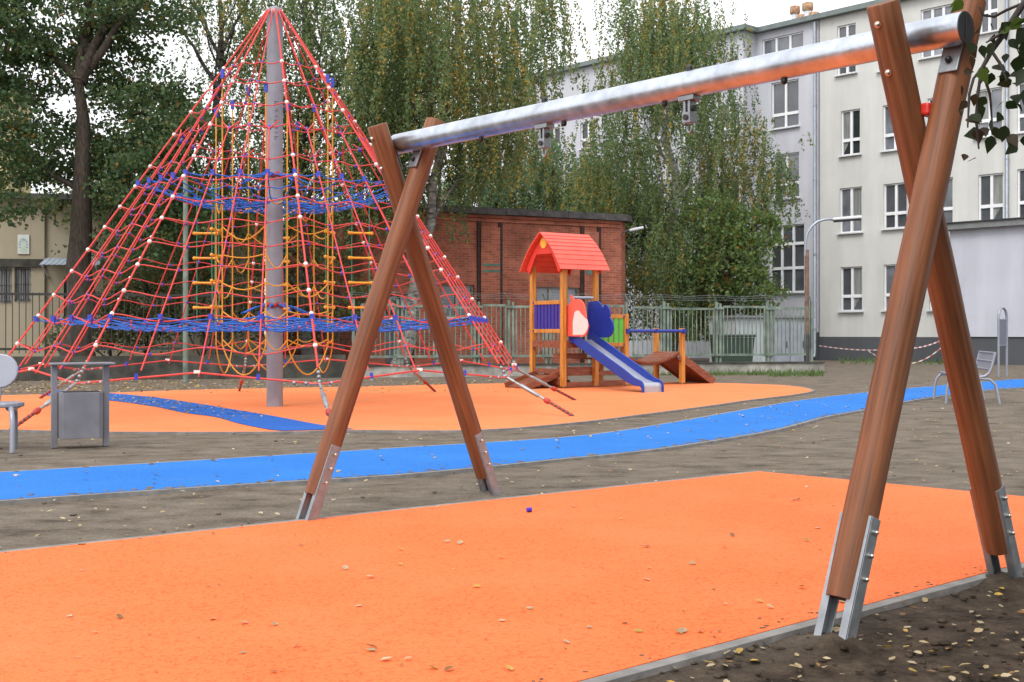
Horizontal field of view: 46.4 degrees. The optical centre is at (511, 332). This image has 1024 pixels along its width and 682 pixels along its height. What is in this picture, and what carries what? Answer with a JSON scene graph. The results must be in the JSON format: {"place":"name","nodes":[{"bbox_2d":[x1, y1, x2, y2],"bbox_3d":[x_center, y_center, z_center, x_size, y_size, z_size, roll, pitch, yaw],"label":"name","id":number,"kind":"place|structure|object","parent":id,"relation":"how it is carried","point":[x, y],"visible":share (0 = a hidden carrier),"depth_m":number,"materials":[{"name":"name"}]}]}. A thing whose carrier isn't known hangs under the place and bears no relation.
{"place":"outdoors","nodes":[
{"label":"outdoors","id":0,"kind":"place"},
{"bbox_2d":[0,0,872,220],"label":"sky","id":1,"kind":"structure","parent":0,"point":[760,12],"materials":[{"name":"white"}]},
{"bbox_2d":[0,346,1023,681],"bbox_3d":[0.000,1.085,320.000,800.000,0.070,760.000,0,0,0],"label":"ground","id":2,"kind":"structure","parent":0,"point":[920,452],"depth_m":9.15,"materials":[{"name":"soil"}]},
{"bbox_2d":[0,354,24,452],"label":"park bench","id":3,"kind":"object","parent":2,"relation":"on","point":[9,368],"visible":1,"depth_m":11.34,"materials":[{"name":"grey metal"}]},
{"bbox_2d":[48,362,114,447],"bbox_3d":[-4.140,0.695,11.499,0.580,0.810,0.340,0,0,-25],"label":"litter bin","id":4,"kind":"object","parent":2,"relation":"on","point":[82,414],"visible":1,"depth_m":11.36,"materials":[{"name":"grey metal"}]},
{"bbox_2d":[42,273,172,355],"bbox_3d":[-10.915,-0.208,32.452,3.607,2.839,2.394,0,0,0],"label":"shrub","id":5,"kind":"object","parent":2,"relation":"on","point":[106,337],"visible":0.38,"depth_m":32.33,"materials":[{"name":"green plant"}]},
{"bbox_2d":[0,0,246,355],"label":"broadleaf tree","id":6,"kind":"object","parent":2,"relation":"on","point":[85,54],"visible":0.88,"depth_m":30.46,"materials":[{"name":"green plant"}]},
{"bbox_2d":[0,77,264,355],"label":"house","id":7,"kind":"structure","parent":2,"relation":"on","point":[40,267],"depth_m":36.02,"materials":[{"name":"paint"}]},
{"bbox_2d":[0,268,11,302],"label":"window","id":8,"kind":"structure","parent":7,"relation":"in","point":[5,273],"depth_m":35.86,"materials":[{"name":"glass"}]},
{"bbox_2d":[14,267,30,301],"bbox_3d":[-14.700,-1.448,35.915,0.458,1.051,0.172,0,0,-12],"label":"window","id":9,"kind":"structure","parent":7,"relation":"in","point":[22,274],"depth_m":35.95,"materials":[{"name":"glass"}]},
{"bbox_2d":[18,235,28,253],"bbox_3d":[-14.660,-2.646,35.854,0.325,0.577,0.040,0,0,-12],"label":"wall sign","id":10,"kind":"object","parent":7,"relation":"attached to","point":[23,244],"visible":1,"depth_m":35.84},
{"bbox_2d":[64,277,68,321],"bbox_3d":[-13.381,-0.517,36.397,0.490,2.325,0.060,0,0,-12],"label":"window","id":11,"kind":"structure","parent":7,"relation":"in","point":[65,284],"depth_m":36.38,"materials":[{"name":"grey glass"}]},
{"bbox_2d":[47,81,241,293],"bbox_3d":[-11.282,-3.310,36.941,6.683,9.040,4.489,0,0,0],"label":"broadleaf tree","id":12,"kind":"object","parent":2,"relation":"on","point":[65,219],"visible":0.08,"depth_m":36.19,"materials":[{"name":"green plant"}]},
{"bbox_2d":[94,233,210,355],"bbox_3d":[-10.218,-0.796,33.581,4.065,4.032,3.287,0,0,0],"label":"shrub","id":13,"kind":"object","parent":2,"relation":"on","point":[150,278],"visible":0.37,"depth_m":33.16,"materials":[{"name":"green plant"}]},
{"bbox_2d":[0,290,345,380],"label":"bar fence","id":14,"kind":"object","parent":2,"relation":"on","point":[335,369],"visible":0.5,"depth_m":28.10,"materials":[{"name":"metal"}]},
{"bbox_2d":[183,177,187,381],"bbox_3d":[-7.254,-1.200,26.552,0.124,4.600,0.124,0,0,0],"label":"steel post","id":15,"kind":"object","parent":2,"relation":"on","point":[185,287],"visible":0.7,"depth_m":26.50,"materials":[{"name":"grey metal"}]},
{"bbox_2d":[141,239,264,354],"bbox_3d":[-8.525,-0.673,33.042,4.064,3.781,2.820,0,0,0],"label":"shrub","id":16,"kind":"object","parent":2,"relation":"on","point":[206,276],"visible":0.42,"depth_m":32.81,"materials":[{"name":"green plant"}]},
{"bbox_2d":[126,0,333,354],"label":"birch tree","id":17,"kind":"object","parent":2,"relation":"on","point":[222,43],"visible":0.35,"depth_m":33.19,"materials":[{"name":"green plant"}]},
{"bbox_2d":[209,239,336,343],"bbox_3d":[-6.902,-0.745,34.491,3.481,3.922,3.710,0,0,44],"label":"shrub","id":18,"kind":"object","parent":2,"relation":"on","point":[259,274],"visible":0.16,"depth_m":34.12,"materials":[{"name":"green plant"}]},
{"bbox_2d":[206,0,435,354],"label":"birch tree","id":19,"kind":"object","parent":2,"relation":"on","point":[307,119],"visible":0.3,"depth_m":33.71,"materials":[{"name":"green plant"}]},
{"bbox_2d":[284,236,399,354],"bbox_3d":[-5.017,-0.772,33.954,3.573,3.979,2.964,0,0,-18],"label":"shrub","id":20,"kind":"object","parent":2,"relation":"on","point":[354,288],"visible":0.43,"depth_m":33.76,"materials":[{"name":"green plant"}]},
{"bbox_2d":[0,382,811,431],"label":"rubber surface","id":21,"kind":"object","parent":2,"relation":"on","point":[497,407],"visible":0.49,"depth_m":17.67,"materials":[{"name":"orange rubber"}]},
{"bbox_2d":[42,390,351,430],"bbox_3d":[-5.242,1.074,17.784,1.313,0.001,11.296,0,0,-37],"label":"rubber strip","id":22,"kind":"object","parent":21,"relation":"on","point":[272,422],"visible":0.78,"depth_m":15.64,"materials":[{"name":"blue rubber"}]},
{"bbox_2d":[8,6,575,430],"bbox_3d":[-3.475,-1.835,17.500,9.003,5.870,9.003,0,0,0],"label":"climbing net","id":23,"kind":"object","parent":21,"relation":"on","point":[275,306],"visible":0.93,"depth_m":17.18,"materials":[{"name":"red fabric"}]},
{"bbox_2d":[504,232,715,392],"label":"play tower","id":24,"kind":"structure","parent":21,"relation":"on","point":[563,254],"depth_m":23.46,"materials":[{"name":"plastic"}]},
{"bbox_2d":[0,383,814,434],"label":"edging","id":25,"kind":"object","parent":2,"relation":"on","point":[387,431],"visible":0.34,"depth_m":13.22,"materials":[{"name":"grey concrete"}]},
{"bbox_2d":[283,0,596,363],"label":"birch tree","id":26,"kind":"object","parent":2,"relation":"on","point":[408,46],"visible":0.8,"depth_m":32.14,"materials":[{"name":"green plant"}]},
{"bbox_2d":[283,202,643,364],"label":"brick building","id":27,"kind":"structure","parent":2,"relation":"on","point":[488,259],"depth_m":37.65,"materials":[{"name":"brick"}]},
{"bbox_2d":[386,294,412,363],"bbox_3d":[-3.453,-0.091,36.340,0.938,2.147,0.067,0,0,-26],"label":"door","id":28,"kind":"structure","parent":27,"relation":"in","point":[388,360],"depth_m":36.28,"materials":[{"name":"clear glass"}]},
{"bbox_2d":[442,285,472,318],"bbox_3d":[-1.675,-0.955,37.096,1.259,1.056,0.260,0,0,-26],"label":"window","id":29,"kind":"structure","parent":27,"relation":"in","point":[447,289],"depth_m":37.14,"materials":[{"name":"glass"}]},
{"bbox_2d":[537,287,578,304],"bbox_3d":[1.500,-0.955,38.673,1.763,1.016,0.260,0,0,-26],"label":"window","id":30,"kind":"structure","parent":27,"relation":"in","point":[548,291],"depth_m":38.70,"materials":[{"name":"glass"}]},
{"bbox_2d":[422,157,542,208],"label":"broadleaf tree","id":31,"kind":"object","parent":2,"relation":"on","point":[501,201],"visible":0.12,"depth_m":46.21,"materials":[{"name":"green plant"}]},
{"bbox_2d":[0,379,1009,471],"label":"edging","id":32,"kind":"object","parent":2,"relation":"on","point":[450,444],"visible":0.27,"depth_m":11.61,"materials":[{"name":"grey concrete"}]},
{"bbox_2d":[0,471,1023,681],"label":"rubber surface","id":33,"kind":"object","parent":2,"relation":"on","point":[310,594],"visible":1,"depth_m":5.13,"materials":[{"name":"orange rubber"}]},
{"bbox_2d":[0,471,1023,681],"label":"edging","id":34,"kind":"object","parent":2,"relation":"on","point":[679,661],"visible":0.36,"depth_m":4.40,"materials":[{"name":"grey concrete"}]},
{"bbox_2d":[0,387,1023,504],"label":"edging","id":35,"kind":"object","parent":2,"relation":"on","point":[184,489],"visible":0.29,"depth_m":9.10,"materials":[{"name":"grey concrete"}]},
{"bbox_2d":[0,379,1023,681],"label":"soil crumbs","id":36,"kind":"object","parent":2,"relation":"on","point":[908,655],"visible":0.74,"depth_m":4.21,"materials":[{"name":"brown soil"}]},
{"bbox_2d":[2,379,1023,681],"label":"fallen leaves","id":37,"kind":"object","parent":2,"relation":"on","point":[796,665],"visible":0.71,"depth_m":6.07,"materials":[{"name":"yellow plant"}]},
{"bbox_2d":[482,129,587,210],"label":"broadleaf tree","id":38,"kind":"object","parent":2,"relation":"on","point":[549,202],"visible":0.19,"depth_m":46.91,"materials":[{"name":"green plant"}]},
{"bbox_2d":[349,292,824,377],"bbox_3d":[2.228,0.080,31.108,13.025,2.181,0.400,0,0,-15],"label":"bar fence","id":39,"kind":"object","parent":2,"relation":"on","point":[715,366],"visible":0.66,"depth_m":31.42,"materials":[{"name":"metal"}]},
{"bbox_2d":[544,148,657,291],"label":"broadleaf tree","id":40,"kind":"object","parent":2,"relation":"on","point":[565,192],"visible":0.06,"depth_m":46.24,"materials":[{"name":"green plant"}]},
{"bbox_2d":[296,0,1023,639],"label":"swing frame","id":41,"kind":"object","parent":2,"relation":"on","point":[890,42],"visible":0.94,"depth_m":4.97,"materials":[{"name":"wood"}]},
{"bbox_2d":[560,0,814,357],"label":"birch tree","id":42,"kind":"object","parent":2,"relation":"on","point":[668,54],"visible":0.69,"depth_m":42.86,"materials":[{"name":"green plant"}]},
{"bbox_2d":[708,334,755,361],"bbox_3d":[6.634,0.580,36.000,1.220,1.040,0.800,0,0,-14],"label":"waste container","id":43,"kind":"object","parent":2,"relation":"on","point":[737,358],"visible":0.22,"depth_m":35.68,"materials":[{"name":"green plastic"}]},
{"bbox_2d":[666,181,798,315],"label":"broadleaf tree","id":44,"kind":"object","parent":2,"relation":"on","point":[755,274],"visible":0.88,"depth_m":41.53,"materials":[{"name":"green plant"}]},
{"bbox_2d":[477,0,1023,361],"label":"school building","id":45,"kind":"structure","parent":2,"relation":"on","point":[848,164],"depth_m":47.11,"materials":[{"name":"painted plaster"},{"name":"window glass"},{"name":"green grey metal"}]},
{"bbox_2d":[551,127,559,151],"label":"window","id":46,"kind":"structure","parent":45,"relation":"in","point":[556,134],"depth_m":58.13,"materials":[{"name":"white glass"}]},
{"bbox_2d":[577,121,594,149],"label":"window","id":47,"kind":"structure","parent":45,"relation":"in","point":[583,134],"depth_m":56.67,"materials":[{"name":"white glass"}]},
{"bbox_2d":[644,116,663,151],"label":"window","id":48,"kind":"structure","parent":45,"relation":"in","point":[647,120],"depth_m":53.51,"materials":[{"name":"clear glass"}]},
{"bbox_2d":[679,111,702,146],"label":"window","id":49,"kind":"structure","parent":45,"relation":"in","point":[696,111],"depth_m":51.70,"materials":[{"name":"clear glass"}]},
{"bbox_2d":[684,179,702,209],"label":"window","id":50,"kind":"structure","parent":45,"relation":"in","point":[692,179],"depth_m":51.72,"materials":[{"name":"glass"}]},
{"bbox_2d":[721,174,738,213],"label":"window","id":51,"kind":"structure","parent":45,"relation":"in","point":[737,174],"depth_m":50.17,"materials":[{"name":"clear glass"}]},
{"bbox_2d":[722,103,740,141],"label":"window","id":52,"kind":"structure","parent":45,"relation":"in","point":[737,106],"depth_m":50.39,"materials":[{"name":"glass"}]},
{"bbox_2d":[763,32,802,53],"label":"window","id":53,"kind":"structure","parent":45,"relation":"in","point":[794,40],"depth_m":49.41,"materials":[{"name":"white glass"}]},
{"bbox_2d":[768,79,799,130],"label":"window","id":54,"kind":"structure","parent":45,"relation":"in","point":[785,98],"depth_m":49.25,"materials":[{"name":"grey glass"}]},
{"bbox_2d":[772,152,800,199],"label":"window","id":55,"kind":"structure","parent":45,"relation":"in","point":[795,155],"depth_m":49.08,"materials":[{"name":"glass"}]},
{"bbox_2d":[771,224,804,293],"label":"window","id":56,"kind":"structure","parent":45,"relation":"in","point":[789,262],"depth_m":49.12,"materials":[{"name":"grey glass"}]},
{"bbox_2d":[834,23,857,76],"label":"window","id":57,"kind":"structure","parent":45,"relation":"in","point":[846,30],"depth_m":47.11,"materials":[{"name":"grey glass"}]},
{"bbox_2d":[837,109,861,157],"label":"window","id":58,"kind":"structure","parent":45,"relation":"in","point":[850,118],"depth_m":46.98,"materials":[{"name":"white glass"}]},
{"bbox_2d":[836,187,863,234],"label":"window","id":59,"kind":"structure","parent":45,"relation":"in","point":[851,198],"depth_m":46.98,"materials":[{"name":"white glass"}]},
{"bbox_2d":[837,266,863,312],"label":"window","id":60,"kind":"structure","parent":45,"relation":"in","point":[851,276],"depth_m":46.95,"materials":[{"name":"grey glass"}]},
{"bbox_2d":[880,264,895,311],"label":"window","id":61,"kind":"structure","parent":45,"relation":"in","point":[889,269],"depth_m":45.85,"materials":[{"name":"white glass"}]},
{"bbox_2d":[879,105,896,152],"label":"window","id":62,"kind":"structure","parent":45,"relation":"in","point":[889,139],"depth_m":45.85,"materials":[{"name":"white glass"}]},
{"bbox_2d":[880,183,906,230],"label":"window","id":63,"kind":"structure","parent":45,"relation":"in","point":[895,194],"depth_m":45.57,"materials":[{"name":"grey glass"}]},
{"bbox_2d":[917,4,951,60],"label":"window","id":64,"kind":"structure","parent":45,"relation":"in","point":[942,10],"depth_m":44.42,"materials":[{"name":"white glass"}]},
{"bbox_2d":[944,177,952,221],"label":"window","id":65,"kind":"structure","parent":45,"relation":"in","point":[948,206],"depth_m":44.01,"materials":[{"name":"white glass"}]},
{"bbox_2d":[973,87,1002,139],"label":"window","id":66,"kind":"structure","parent":45,"relation":"in","point":[996,93],"depth_m":42.77,"materials":[{"name":"white glass"}]},
{"bbox_2d":[980,0,998,34],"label":"window","id":67,"kind":"structure","parent":45,"relation":"in","point":[991,8],"depth_m":42.79,"materials":[{"name":"grey glass"}]},
{"bbox_2d":[979,173,1002,219],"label":"window","id":68,"kind":"structure","parent":45,"relation":"in","point":[990,185],"depth_m":42.76,"materials":[{"name":"grey glass"}]},
{"bbox_2d":[1013,83,1023,134],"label":"window","id":69,"kind":"structure","parent":45,"relation":"in","point":[1020,87],"depth_m":42.01,"materials":[{"name":"grey glass"}]},
{"bbox_2d":[1018,169,1023,216],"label":"window","id":70,"kind":"structure","parent":45,"relation":"in","point":[1020,171],"depth_m":42.01,"materials":[{"name":"grey glass"}]},
{"bbox_2d":[1019,0,1023,27],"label":"window","id":71,"kind":"structure","parent":45,"relation":"in","point":[1021,16],"depth_m":41.98,"materials":[{"name":"grey glass"}]},
{"bbox_2d":[804,216,861,361],"bbox_3d":[8.790,-1.046,32.766,1.567,4.293,0.260,0,0,0],"label":"street lamp","id":72,"kind":"object","parent":2,"relation":"on","point":[806,255],"visible":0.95,"depth_m":32.71,"materials":[{"name":"grey metal"}]},
{"bbox_2d":[933,351,1000,404],"bbox_3d":[7.208,0.700,18.991,0.820,0.808,1.392,0,0,12],"label":"chair","id":73,"kind":"object","parent":2,"relation":"on","point":[985,360],"visible":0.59,"depth_m":18.57,"materials":[{"name":"grey metal"}]},
{"bbox_2d":[946,217,1023,364],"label":"annex building","id":74,"kind":"structure","parent":2,"relation":"on","point":[988,254],"depth_m":41.33,"materials":[{"name":"pale painted plaster"},{"name":"grey roofing felt"},{"name":"dark grey steel"}]},
{"bbox_2d":[997,307,1007,376],"bbox_3d":[12.163,0.231,29.615,0.437,1.738,0.060,0,0,-38],"label":"notice stand","id":75,"kind":"object","parent":2,"relation":"on","point":[1002,332],"visible":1,"depth_m":29.59,"materials":[{"name":"grey metal"}]},
{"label":"tape stake","id":76,"kind":"object","parent":2,"relation":"on","visible":0},
{"bbox_2d":[819,341,940,363],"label":"barrier tape","id":77,"kind":"object","parent":76,"relation":"attached to","point":[877,349],"visible":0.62,"depth_m":42.35,"materials":[{"name":"red plastic"}]},
{"bbox_2d":[0,379,1023,499],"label":"path","id":78,"kind":"structure","parent":0,"point":[63,481],"depth_m":10.30,"materials":[{"name":"blue rubber"}]},
{"bbox_2d":[706,315,814,361],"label":"metal shed","id":79,"kind":"structure","parent":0,"point":[778,358],"depth_m":38.03,"materials":[{"name":"grey metal"}]},
{"bbox_2d":[774,324,789,361],"bbox_3d":[8.601,0.400,38.062,0.580,1.360,0.059,0,0,-21],"label":"door","id":80,"kind":"structure","parent":79,"relation":"in","point":[776,358],"depth_m":38.07,"materials":[{"name":"metal"}]},
{"bbox_2d":[790,324,803,360],"bbox_3d":[9.182,0.400,38.289,0.580,1.360,0.059,0,0,-21],"label":"door","id":81,"kind":"structure","parent":79,"relation":"in","point":[792,358],"depth_m":38.25,"materials":[{"name":"metal"}]},
{"bbox_2d":[604,355,943,376],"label":"grass","id":82,"kind":"structure","parent":0,"point":[784,373],"depth_m":31.19,"materials":[{"name":"green plant"}]},
{"bbox_2d":[949,0,1023,160],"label":"branch","id":83,"kind":"object","parent":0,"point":[1014,22],"visible":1,"depth_m":3.02,"materials":[{"name":"green plant"}]}
]}

